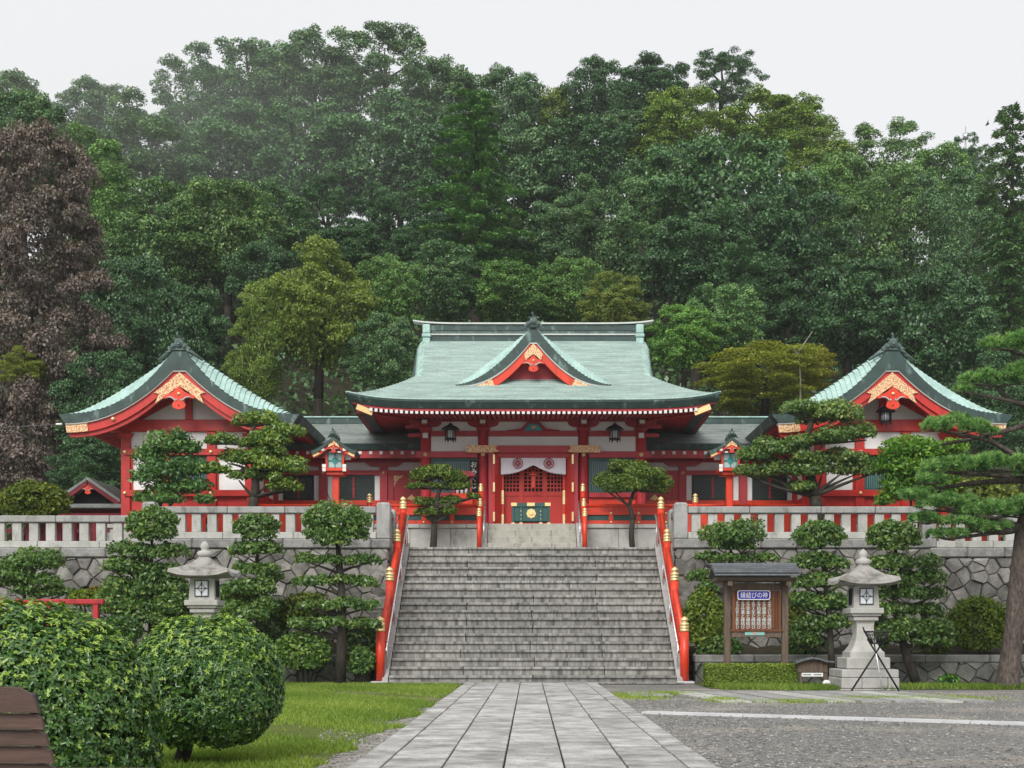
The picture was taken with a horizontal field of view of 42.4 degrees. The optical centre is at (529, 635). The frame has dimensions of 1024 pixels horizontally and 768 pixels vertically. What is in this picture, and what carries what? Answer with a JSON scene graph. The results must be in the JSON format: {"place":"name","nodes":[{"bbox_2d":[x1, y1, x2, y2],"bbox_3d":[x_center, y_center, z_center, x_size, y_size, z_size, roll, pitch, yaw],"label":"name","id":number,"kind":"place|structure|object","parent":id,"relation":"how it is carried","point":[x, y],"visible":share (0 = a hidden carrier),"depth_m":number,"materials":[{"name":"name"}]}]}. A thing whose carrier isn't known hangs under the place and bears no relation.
{"place":"outdoors","nodes":[
{"label":"outdoors","id":0,"kind":"place"},
{"bbox_2d":[19,681,465,767],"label":"lawn","id":1,"kind":"structure","parent":0,"point":[294,730],"depth_m":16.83,"materials":[{"name":"plant"}]},
{"bbox_2d":[0,594,170,767],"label":"clipped hedge","id":2,"kind":"object","parent":1,"relation":"on","point":[69,673],"visible":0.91,"depth_m":9.44,"materials":[{"name":"green plant"}]},
{"bbox_2d":[90,502,191,633],"bbox_3d":[-9.765,-1.068,33.336,2.720,4.562,1.453,0,0,0],"label":"pruned shrub","id":3,"kind":"object","parent":1,"relation":"on","point":[136,598],"visible":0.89,"depth_m":33.04,"materials":[{"name":"green plant"}]},
{"bbox_2d":[167,541,240,618],"bbox_3d":[-7.357,-0.390,29.900,1.344,3.531,1.344,0,0,0],"label":"stone lantern","id":4,"kind":"object","parent":1,"relation":"on","point":[204,572],"visible":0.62,"depth_m":29.60,"materials":[{"name":"grey stone"}]},
{"bbox_2d":[130,613,285,761],"bbox_3d":[-3.034,0.502,12.350,1.482,1.446,1.352,0,0,0],"label":"clipped bush","id":5,"kind":"object","parent":1,"relation":"on","point":[231,670],"visible":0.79,"depth_m":11.91,"materials":[{"name":"green plant"}]},
{"bbox_2d":[215,512,284,631],"bbox_3d":[-7.158,-0.966,33.400,1.895,4.344,1.308,0,0,0],"label":"pruned shrub","id":6,"kind":"object","parent":1,"relation":"on","point":[261,608],"visible":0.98,"depth_m":33.10,"materials":[{"name":"green plant"}]},
{"bbox_2d":[286,498,383,683],"bbox_3d":[-4.832,-1.102,32.542,2.057,4.621,2.009,0,0,40],"label":"pruned shrub","id":7,"kind":"object","parent":1,"relation":"on","point":[323,528],"visible":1,"depth_m":32.40,"materials":[{"name":"green plant"}]},
{"bbox_2d":[131,642,375,656],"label":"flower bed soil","id":8,"kind":"structure","parent":0,"point":[333,650],"depth_m":35.45,"materials":[{"name":"brown soil"}]},
{"bbox_2d":[0,544,75,621],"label":"pruned shrub","id":9,"kind":"object","parent":8,"relation":"on","point":[18,571],"visible":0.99,"depth_m":34.13,"materials":[{"name":"green plant"}]},
{"bbox_2d":[0,231,1023,540],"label":"hill","id":10,"kind":"structure","parent":0,"point":[334,383],"depth_m":69.55,"materials":[{"name":"green plant"}]},
{"bbox_2d":[0,116,131,506],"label":"russet tree","id":11,"kind":"object","parent":10,"relation":"on","point":[81,275],"visible":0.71,"depth_m":53.75,"materials":[{"name":"brown plant"}]},
{"bbox_2d":[42,436,120,488],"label":"broadleaf tree","id":12,"kind":"object","parent":10,"relation":"on","point":[90,461],"visible":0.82,"depth_m":50.26,"materials":[{"name":"green plant"}]},
{"bbox_2d":[34,137,148,334],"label":"broadleaf tree","id":13,"kind":"object","parent":10,"relation":"on","point":[109,174],"visible":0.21,"depth_m":74.93,"materials":[{"name":"green plant"}]},
{"bbox_2d":[47,348,144,478],"bbox_3d":[-16.955,-7.335,53.025,4.373,8.289,4.180,0,0,0],"label":"broadleaf tree","id":14,"kind":"object","parent":10,"relation":"on","point":[108,386],"visible":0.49,"depth_m":52.22,"materials":[{"name":"green plant"}]},
{"bbox_2d":[51,74,165,162],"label":"broadleaf tree","id":15,"kind":"object","parent":10,"relation":"on","point":[93,96],"visible":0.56,"depth_m":96.16,"materials":[{"name":"green plant"}]},
{"bbox_2d":[53,253,184,385],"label":"broadleaf tree","id":16,"kind":"object","parent":10,"relation":"on","point":[121,270],"visible":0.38,"depth_m":65.09,"materials":[{"name":"green plant"}]},
{"bbox_2d":[103,85,212,252],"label":"broadleaf tree","id":17,"kind":"object","parent":10,"relation":"on","point":[138,162],"visible":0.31,"depth_m":90.14,"materials":[{"name":"green plant"}]},
{"bbox_2d":[102,174,235,302],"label":"broadleaf tree","id":18,"kind":"object","parent":10,"relation":"on","point":[159,232],"visible":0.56,"depth_m":72.68,"materials":[{"name":"green plant"}]},
{"bbox_2d":[123,282,233,373],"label":"broadleaf tree","id":19,"kind":"object","parent":10,"relation":"on","point":[172,314],"visible":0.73,"depth_m":57.24,"materials":[{"name":"green plant"}]},
{"bbox_2d":[142,40,232,159],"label":"broadleaf tree","id":20,"kind":"object","parent":10,"relation":"on","point":[188,110],"visible":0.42,"depth_m":101.49,"materials":[{"name":"green plant"}]},
{"bbox_2d":[167,176,288,353],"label":"broadleaf tree","id":21,"kind":"object","parent":10,"relation":"on","point":[265,219],"visible":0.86,"depth_m":70.89,"materials":[{"name":"green plant"}]},
{"bbox_2d":[157,94,311,212],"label":"broadleaf tree","id":22,"kind":"object","parent":10,"relation":"on","point":[204,155],"visible":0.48,"depth_m":93.13,"materials":[{"name":"green plant"}]},
{"bbox_2d":[187,36,310,138],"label":"broadleaf tree","id":23,"kind":"object","parent":10,"relation":"on","point":[236,81],"visible":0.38,"depth_m":103.20,"materials":[{"name":"green plant"}]},
{"bbox_2d":[221,280,285,409],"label":"broadleaf tree","id":24,"kind":"object","parent":10,"relation":"on","point":[270,366],"visible":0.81,"depth_m":54.60,"materials":[{"name":"green plant"}]},
{"bbox_2d":[220,235,309,358],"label":"broadleaf tree","id":25,"kind":"object","parent":10,"relation":"on","point":[274,257],"visible":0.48,"depth_m":68.78,"materials":[{"name":"green plant"}]},
{"bbox_2d":[233,100,381,215],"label":"broadleaf tree","id":26,"kind":"object","parent":10,"relation":"on","point":[285,116],"visible":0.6,"depth_m":92.67,"materials":[{"name":"green plant"}]},
{"bbox_2d":[250,23,368,243],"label":"broadleaf tree","id":27,"kind":"object","parent":10,"relation":"on","point":[310,89],"visible":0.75,"depth_m":101.70,"materials":[{"name":"green plant"}]},
{"bbox_2d":[242,234,397,415],"bbox_3d":[-9.051,-11.026,57.011,5.879,12.095,5.536,0,0,41],"label":"broadleaf tree","id":28,"kind":"object","parent":10,"relation":"on","point":[306,312],"visible":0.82,"depth_m":56.02,"materials":[{"name":"green plant"}]},
{"bbox_2d":[280,172,383,270],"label":"broadleaf tree","id":29,"kind":"object","parent":10,"relation":"on","point":[317,189],"visible":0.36,"depth_m":84.89,"materials":[{"name":"green plant"}]},
{"bbox_2d":[302,221,395,323],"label":"broadleaf tree","id":30,"kind":"object","parent":10,"relation":"on","point":[353,250],"visible":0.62,"depth_m":70.74,"materials":[{"name":"green plant"}]},
{"bbox_2d":[311,86,438,234],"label":"broadleaf tree","id":31,"kind":"object","parent":10,"relation":"on","point":[376,135],"visible":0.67,"depth_m":91.80,"materials":[{"name":"green plant"}]},
{"bbox_2d":[337,309,421,390],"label":"broadleaf tree","id":32,"kind":"object","parent":10,"relation":"on","point":[373,361],"visible":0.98,"depth_m":54.38,"materials":[{"name":"green plant"}]},
{"bbox_2d":[309,19,456,240],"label":"broadleaf tree","id":33,"kind":"object","parent":10,"relation":"on","point":[383,78],"visible":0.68,"depth_m":100.17,"materials":[{"name":"green plant"}]},
{"bbox_2d":[351,252,426,384],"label":"broadleaf tree","id":34,"kind":"object","parent":10,"relation":"on","point":[398,297],"visible":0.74,"depth_m":59.28,"materials":[{"name":"green plant"}]},
{"bbox_2d":[345,180,441,278],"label":"broadleaf tree","id":35,"kind":"object","parent":10,"relation":"on","point":[386,199],"visible":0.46,"depth_m":83.22,"materials":[{"name":"green plant"}]},
{"bbox_2d":[376,109,492,236],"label":"broadleaf tree","id":36,"kind":"object","parent":10,"relation":"on","point":[428,127],"visible":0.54,"depth_m":89.83,"materials":[{"name":"green plant"}]},
{"bbox_2d":[391,54,500,142],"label":"broadleaf tree","id":37,"kind":"object","parent":10,"relation":"on","point":[443,70],"visible":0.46,"depth_m":101.49,"materials":[{"name":"green plant"}]},
{"bbox_2d":[399,237,495,321],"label":"broadleaf tree","id":38,"kind":"object","parent":10,"relation":"on","point":[444,281],"visible":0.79,"depth_m":62.17,"materials":[{"name":"green plant"}]},
{"bbox_2d":[417,88,547,321],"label":"conifer tree","id":39,"kind":"object","parent":10,"relation":"on","point":[470,139],"visible":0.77,"depth_m":72.56,"materials":[{"name":"green plant"}]},
{"bbox_2d":[457,62,545,167],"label":"broadleaf tree","id":40,"kind":"object","parent":10,"relation":"on","point":[516,91],"visible":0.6,"depth_m":102.24,"materials":[{"name":"green plant"}]},
{"bbox_2d":[0,211,1023,540],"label":"undergrowth","id":41,"kind":"object","parent":10,"relation":"on","point":[360,385],"visible":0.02,"depth_m":68.75,"materials":[{"name":"green plant"}]},
{"bbox_2d":[468,259,562,321],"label":"broadleaf tree","id":42,"kind":"object","parent":10,"relation":"on","point":[508,281],"visible":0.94,"depth_m":61.24,"materials":[{"name":"green plant"}]},
{"bbox_2d":[465,121,579,229],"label":"broadleaf tree","id":43,"kind":"object","parent":10,"relation":"on","point":[518,171],"visible":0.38,"depth_m":92.48,"materials":[{"name":"green plant"}]},
{"bbox_2d":[509,187,608,321],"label":"broadleaf tree","id":44,"kind":"object","parent":10,"relation":"on","point":[552,242],"visible":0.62,"depth_m":72.89,"materials":[{"name":"green plant"}]},
{"bbox_2d":[515,255,612,321],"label":"broadleaf tree","id":45,"kind":"object","parent":10,"relation":"on","point":[572,291],"visible":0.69,"depth_m":62.17,"materials":[{"name":"green plant"}]},
{"bbox_2d":[525,111,644,235],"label":"broadleaf tree","id":46,"kind":"object","parent":10,"relation":"on","point":[593,162],"visible":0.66,"depth_m":91.58,"materials":[{"name":"green plant"}]},
{"bbox_2d":[559,53,644,222],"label":"broadleaf tree","id":47,"kind":"object","parent":10,"relation":"on","point":[599,69],"visible":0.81,"depth_m":102.68,"materials":[{"name":"green plant"}]},
{"bbox_2d":[575,270,653,328],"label":"broadleaf tree","id":48,"kind":"object","parent":10,"relation":"on","point":[627,308],"visible":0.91,"depth_m":59.42,"materials":[{"name":"green plant"}]},
{"bbox_2d":[565,172,671,299],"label":"broadleaf tree","id":49,"kind":"object","parent":10,"relation":"on","point":[612,256],"visible":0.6,"depth_m":71.31,"materials":[{"name":"green plant"}]},
{"bbox_2d":[624,84,738,167],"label":"broadleaf tree","id":50,"kind":"object","parent":10,"relation":"on","point":[668,115],"visible":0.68,"depth_m":96.15,"materials":[{"name":"green plant"}]},
{"bbox_2d":[644,303,730,387],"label":"broadleaf tree","id":51,"kind":"object","parent":10,"relation":"on","point":[676,342],"visible":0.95,"depth_m":56.48,"materials":[{"name":"green plant"}]},
{"bbox_2d":[626,203,765,390],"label":"broadleaf tree","id":52,"kind":"object","parent":10,"relation":"on","point":[688,268],"visible":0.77,"depth_m":66.91,"materials":[{"name":"green plant"}]},
{"bbox_2d":[685,281,766,415],"bbox_3d":[8.511,-10.647,57.888,3.515,9.621,3.794,0,0,0],"label":"broadleaf tree","id":53,"kind":"object","parent":10,"relation":"on","point":[736,318],"visible":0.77,"depth_m":57.13,"materials":[{"name":"green plant"}]},
{"bbox_2d":[682,46,769,139],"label":"broadleaf tree","id":54,"kind":"object","parent":10,"relation":"on","point":[723,60],"visible":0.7,"depth_m":109.13,"materials":[{"name":"green plant"}]},
{"bbox_2d":[639,131,824,279],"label":"broadleaf tree","id":55,"kind":"object","parent":10,"relation":"on","point":[702,177],"visible":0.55,"depth_m":74.32,"materials":[{"name":"green plant"}]},
{"bbox_2d":[686,234,796,415],"bbox_3d":[10.467,-14.078,63.620,5.812,9.985,5.878,0,0,0],"label":"broadleaf tree","id":56,"kind":"object","parent":10,"relation":"on","point":[764,263],"visible":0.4,"depth_m":63.22,"materials":[{"name":"green plant"}]},
{"bbox_2d":[691,339,830,415],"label":"maple tree","id":57,"kind":"object","parent":10,"relation":"on","point":[733,377],"visible":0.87,"depth_m":51.92,"materials":[{"name":"green plant"}]},
{"bbox_2d":[717,82,839,183],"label":"broadleaf tree","id":58,"kind":"object","parent":10,"relation":"on","point":[770,125],"visible":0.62,"depth_m":97.90,"materials":[{"name":"green plant"}]},
{"bbox_2d":[720,183,865,377],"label":"broadleaf tree","id":59,"kind":"object","parent":10,"relation":"on","point":[789,246],"visible":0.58,"depth_m":68.18,"materials":[{"name":"green plant"}]},
{"bbox_2d":[775,126,860,175],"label":"broadleaf tree","id":60,"kind":"object","parent":10,"relation":"on","point":[814,155],"visible":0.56,"depth_m":94.95,"materials":[{"name":"green plant"}]},
{"bbox_2d":[775,255,918,376],"bbox_3d":[14.903,-12.773,62.121,6.561,10.158,6.159,0,0,22],"label":"broadleaf tree","id":61,"kind":"object","parent":10,"relation":"on","point":[847,304],"visible":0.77,"depth_m":61.16,"materials":[{"name":"green plant"}]},
{"bbox_2d":[851,116,934,254],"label":"broadleaf tree","id":62,"kind":"object","parent":10,"relation":"on","point":[895,145],"visible":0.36,"depth_m":99.02,"materials":[{"name":"green plant"}]},
{"bbox_2d":[828,153,960,320],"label":"broadleaf tree","id":63,"kind":"object","parent":10,"relation":"on","point":[881,224],"visible":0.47,"depth_m":75.16,"materials":[{"name":"green plant"}]},
{"bbox_2d":[857,262,1007,390],"bbox_3d":[18.409,-11.595,60.065,6.331,10.216,6.848,0,0,0],"label":"broadleaf tree","id":64,"kind":"object","parent":10,"relation":"on","point":[929,360],"visible":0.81,"depth_m":58.77,"materials":[{"name":"green plant"}]},
{"bbox_2d":[898,163,1017,353],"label":"broadleaf tree","id":65,"kind":"object","parent":10,"relation":"on","point":[952,251],"visible":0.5,"depth_m":71.16,"materials":[{"name":"green plant"}]},
{"bbox_2d":[945,347,1023,515],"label":"broadleaf tree","id":66,"kind":"object","parent":10,"relation":"on","point":[1000,361],"visible":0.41,"depth_m":53.17,"materials":[{"name":"green plant"}]},
{"bbox_2d":[951,214,1023,414],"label":"conifer tree","id":67,"kind":"object","parent":10,"relation":"on","point":[1009,280],"visible":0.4,"depth_m":65.75,"materials":[{"name":"green plant"}]},
{"bbox_2d":[964,101,1023,312],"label":"conifer tree","id":68,"kind":"object","parent":10,"relation":"on","point":[1011,194],"visible":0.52,"depth_m":83.80,"materials":[{"name":"green plant"}]},
{"bbox_2d":[0,0,1023,275],"label":"sky","id":69,"kind":"structure","parent":0,"point":[946,67],"materials":[{"name":"white"}]},
{"bbox_2d":[389,543,674,566],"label":"terrace","id":70,"kind":"structure","parent":0,"point":[391,551],"depth_m":37.00,"materials":[{"name":"grey stone"}]},
{"bbox_2d":[0,478,73,540],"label":"round bush","id":71,"kind":"object","parent":70,"relation":"on","point":[19,499],"visible":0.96,"depth_m":38.74,"materials":[{"name":"green plant"}]},
{"bbox_2d":[126,426,216,505],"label":"leafy tree","id":72,"kind":"object","parent":70,"relation":"on","point":[161,467],"visible":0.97,"depth_m":38.27,"materials":[{"name":"green plant"}]},
{"bbox_2d":[195,408,309,514],"bbox_3d":[-8.032,-4.624,38.684,3.371,4.118,1.506,0,0,0],"label":"cloud pruned tree","id":73,"kind":"object","parent":70,"relation":"on","point":[272,436],"visible":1,"depth_m":38.44,"materials":[{"name":"green plant"}]},
{"bbox_2d":[404,463,480,546],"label":"pruned pine","id":74,"kind":"object","parent":70,"relation":"on","point":[441,504],"visible":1,"depth_m":40.15,"materials":[{"name":"green plant"}]},
{"bbox_2d":[107,524,950,547],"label":"stone platform","id":75,"kind":"structure","parent":70,"relation":"on","point":[598,535],"depth_m":41.06,"materials":[{"name":"stone"}]},
{"bbox_2d":[58,332,324,531],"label":"side hall","id":76,"kind":"structure","parent":75,"relation":"on","point":[184,386],"depth_m":40.44,"materials":[{"name":"red wood"}]},
{"bbox_2d":[279,416,424,503],"bbox_3d":[-6.025,-5.605,46.585,5.190,4.250,4.830,0,0,0],"label":"gallery","id":77,"kind":"object","parent":75,"relation":"on","point":[383,466],"visible":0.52,"depth_m":45.10,"materials":[{"name":"red wood"}]},
{"bbox_2d":[346,312,720,523],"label":"shrine hall","id":78,"kind":"structure","parent":75,"relation":"on","point":[496,392],"depth_m":42.83,"materials":[{"name":"green metal"}]},
{"bbox_2d":[586,493,806,531],"bbox_3d":[5.120,-3.844,41.144,7.010,1.248,0.409,0,0,0],"label":"veranda railing","id":79,"kind":"object","parent":75,"relation":"on","point":[612,513],"visible":0.49,"depth_m":41.23,"materials":[{"name":"paint"}]},
{"bbox_2d":[644,416,791,503],"bbox_3d":[6.335,-5.605,46.585,5.330,4.250,4.830,0,0,0],"label":"gallery","id":80,"kind":"object","parent":75,"relation":"on","point":[684,463],"visible":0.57,"depth_m":45.12,"materials":[{"name":"red wood"}]},
{"bbox_2d":[745,332,1012,531],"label":"side hall","id":81,"kind":"structure","parent":75,"relation":"on","point":[911,394],"depth_m":40.28,"materials":[{"name":"red wood"}]},
{"bbox_2d":[482,523,581,546],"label":"steps","id":82,"kind":"structure","parent":70,"relation":"on","point":[531,535],"depth_m":40.62,"materials":[{"name":"stone"}]},
{"bbox_2d":[591,457,674,546],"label":"pruned pine","id":83,"kind":"object","parent":70,"relation":"on","point":[624,475],"visible":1,"depth_m":40.04,"materials":[{"name":"green plant"}]},
{"bbox_2d":[732,397,882,520],"bbox_3d":[8.129,-4.795,38.639,4.539,4.452,1.646,0,0,0],"label":"cloud pruned tree","id":84,"kind":"object","parent":70,"relation":"on","point":[807,463],"visible":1,"depth_m":38.36,"materials":[{"name":"green plant"}]},
{"bbox_2d":[870,433,970,526],"bbox_3d":[11.361,-4.469,38.122,3.072,2.724,2.228,0,0,-29],"label":"leafy shrub","id":85,"kind":"object","parent":70,"relation":"on","point":[904,457],"visible":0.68,"depth_m":37.68,"materials":[{"name":"green plant"}]},
{"bbox_2d":[348,683,717,767],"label":"stone path","id":86,"kind":"structure","parent":0,"point":[524,725],"depth_m":15.27,"materials":[{"name":"grey stone"}]},
{"bbox_2d":[272,679,1023,767],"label":"ground","id":87,"kind":"structure","parent":0,"point":[884,734],"depth_m":16.59,"materials":[{"name":"grey gravel"}]},
{"bbox_2d":[0,687,56,767],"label":"park bench","id":88,"kind":"object","parent":87,"relation":"on","point":[30,749],"visible":1,"depth_m":7.13,"materials":[{"name":"brown wood"}]},
{"bbox_2d":[0,539,392,678],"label":"retaining wall","id":89,"kind":"structure","parent":87,"relation":"on","point":[81,570],"depth_m":36.48,"materials":[{"name":"stone"}]},
{"bbox_2d":[0,502,395,547],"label":"stone balustrade","id":90,"kind":"object","parent":89,"relation":"on","point":[384,512],"visible":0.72,"depth_m":36.58,"materials":[{"name":"stone"}]},
{"bbox_2d":[380,543,684,683],"bbox_3d":[0.070,-0.771,35.923,7.570,3.942,6.687,0,0,0],"label":"stone stairway","id":91,"kind":"object","parent":87,"relation":"on","point":[599,615],"visible":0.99,"depth_m":35.59,"materials":[{"name":"grey stone"}]},
{"bbox_2d":[671,539,1023,678],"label":"retaining wall","id":92,"kind":"structure","parent":87,"relation":"on","point":[970,572],"depth_m":36.49,"materials":[{"name":"stone"}]},
{"bbox_2d":[668,502,1017,547],"bbox_3d":[10.397,-3.095,37.610,12.794,1.290,2.160,0,0,0],"label":"stone balustrade","id":93,"kind":"object","parent":92,"relation":"on","point":[679,512],"visible":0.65,"depth_m":36.57,"materials":[{"name":"stone"}]},
{"bbox_2d":[692,655,1023,682],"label":"planter wall","id":94,"kind":"structure","parent":87,"relation":"on","point":[967,672],"depth_m":33.72,"materials":[{"name":"stone"}]},
{"bbox_2d":[626,691,993,702],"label":"side paving","id":95,"kind":"structure","parent":0,"point":[775,695],"depth_m":25.46,"materials":[{"name":"stone"}]},
{"bbox_2d":[689,641,1023,662],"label":"low stone wall","id":96,"kind":"structure","parent":0,"point":[839,650],"depth_m":35.21,"materials":[{"name":"grey stone"}]},
{"bbox_2d":[684,516,780,629],"bbox_3d":[5.353,-1.329,34.855,2.484,3.686,1.330,0,0,14],"label":"pruned shrub","id":97,"kind":"object","parent":96,"relation":"on","point":[735,534],"visible":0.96,"depth_m":34.72,"materials":[{"name":"green plant"}]},
{"bbox_2d":[941,593,1006,654],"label":"round bush","id":98,"kind":"object","parent":96,"relation":"on","point":[963,615],"visible":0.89,"depth_m":33.88,"materials":[{"name":"green plant"}]},
{"bbox_2d":[695,683,1023,689],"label":"verge","id":99,"kind":"structure","parent":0,"point":[700,684],"depth_m":29.41,"materials":[{"name":"green plant"}]},
{"bbox_2d":[708,563,799,662],"bbox_3d":[5.309,-0.263,31.331,2.059,2.927,1.138,0,0,0],"label":"notice board","id":100,"kind":"object","parent":99,"relation":"on","point":[759,609],"visible":1,"depth_m":31.32,"materials":[{"name":"brown wood"}]},
{"bbox_2d":[786,518,852,676],"bbox_3d":[7.259,-0.860,33.231,1.815,4.155,1.429,0,0,0],"label":"pruned shrub","id":101,"kind":"object","parent":99,"relation":"on","point":[812,628],"visible":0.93,"depth_m":32.92,"materials":[{"name":"green plant"}]},
{"bbox_2d":[827,549,900,689],"bbox_3d":[7.556,-0.209,29.900,1.344,3.531,1.344,0,0,0],"label":"stone lantern","id":102,"kind":"object","parent":99,"relation":"on","point":[862,580],"visible":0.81,"depth_m":29.53,"materials":[{"name":"grey stone"}]},
{"bbox_2d":[864,519,957,682],"bbox_3d":[9.370,-0.847,32.776,2.586,4.175,1.392,0,0,0],"label":"pruned shrub","id":103,"kind":"object","parent":99,"relation":"on","point":[895,536],"visible":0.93,"depth_m":32.55,"materials":[{"name":"green plant"}]},
{"bbox_2d":[897,327,1023,687],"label":"pine tree","id":104,"kind":"object","parent":99,"relation":"on","point":[972,511],"visible":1,"depth_m":29.75,"materials":[{"name":"green plant"}]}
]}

